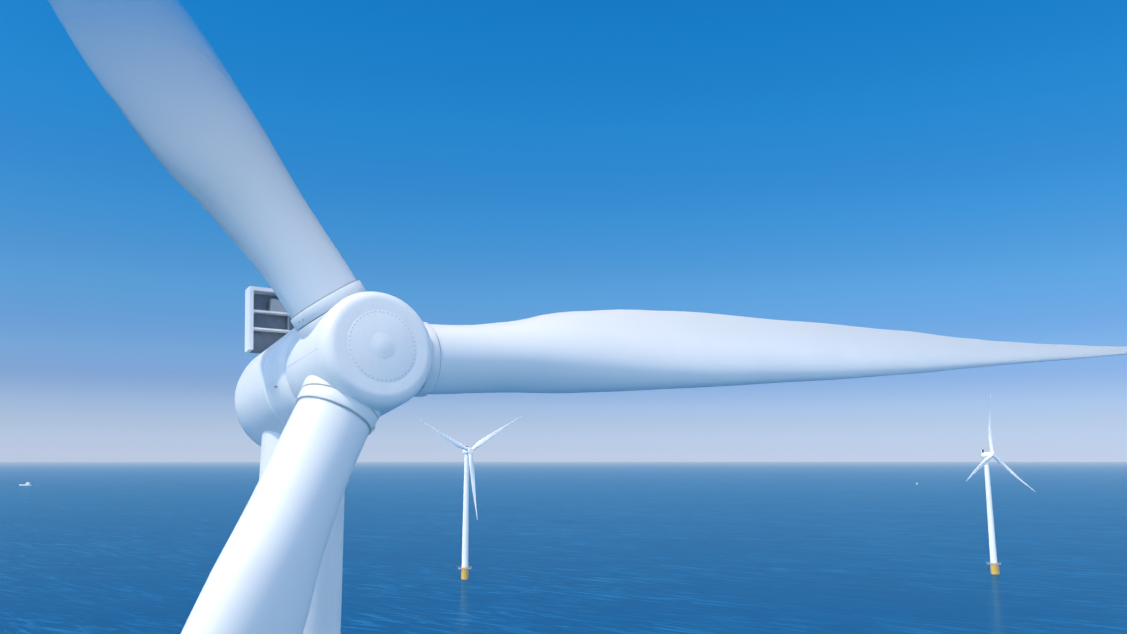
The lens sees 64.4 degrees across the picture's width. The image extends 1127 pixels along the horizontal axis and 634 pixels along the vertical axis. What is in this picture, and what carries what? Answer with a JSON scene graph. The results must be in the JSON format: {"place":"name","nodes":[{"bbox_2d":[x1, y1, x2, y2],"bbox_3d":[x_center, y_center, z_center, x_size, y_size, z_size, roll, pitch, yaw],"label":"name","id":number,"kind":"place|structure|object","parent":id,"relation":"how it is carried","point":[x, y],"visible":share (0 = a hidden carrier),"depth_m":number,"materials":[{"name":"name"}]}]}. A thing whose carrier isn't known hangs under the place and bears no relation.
{"place":"outdoors","nodes":[
{"label":"outdoors","id":0,"kind":"place"},
{"bbox_2d":[0,462,1126,633],"bbox_3d":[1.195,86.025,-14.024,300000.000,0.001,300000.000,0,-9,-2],"label":"sea water","id":1,"kind":"structure","parent":0,"point":[641,547],"depth_m":928.33,"materials":[{"name":"blue liquid"}]},
{"bbox_2d":[19,482,31,485],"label":"ship","id":2,"kind":"object","parent":1,"relation":"on","point":[27,484],"visible":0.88,"depth_m":3229.68},
{"bbox_2d":[417,416,520,579],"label":"wind turbine","id":3,"kind":"object","parent":1,"relation":"on","point":[468,461],"visible":0.98,"depth_m":678.27,"materials":[{"name":"paint"}]},
{"bbox_2d":[49,0,1126,633],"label":"wind turbine","id":4,"kind":"object","parent":1,"relation":"on","point":[339,366],"visible":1,"depth_m":33.30,"materials":[{"name":"paint"}]},
{"bbox_2d":[967,396,1035,573],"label":"wind turbine","id":5,"kind":"object","parent":1,"relation":"on","point":[993,563],"visible":0.96,"depth_m":708.94,"materials":[{"name":"paint"}]},
{"bbox_2d":[0,0,1126,461],"label":"sky","id":6,"kind":"structure","parent":0,"point":[951,168],"materials":[{"name":"blue"}]}
]}

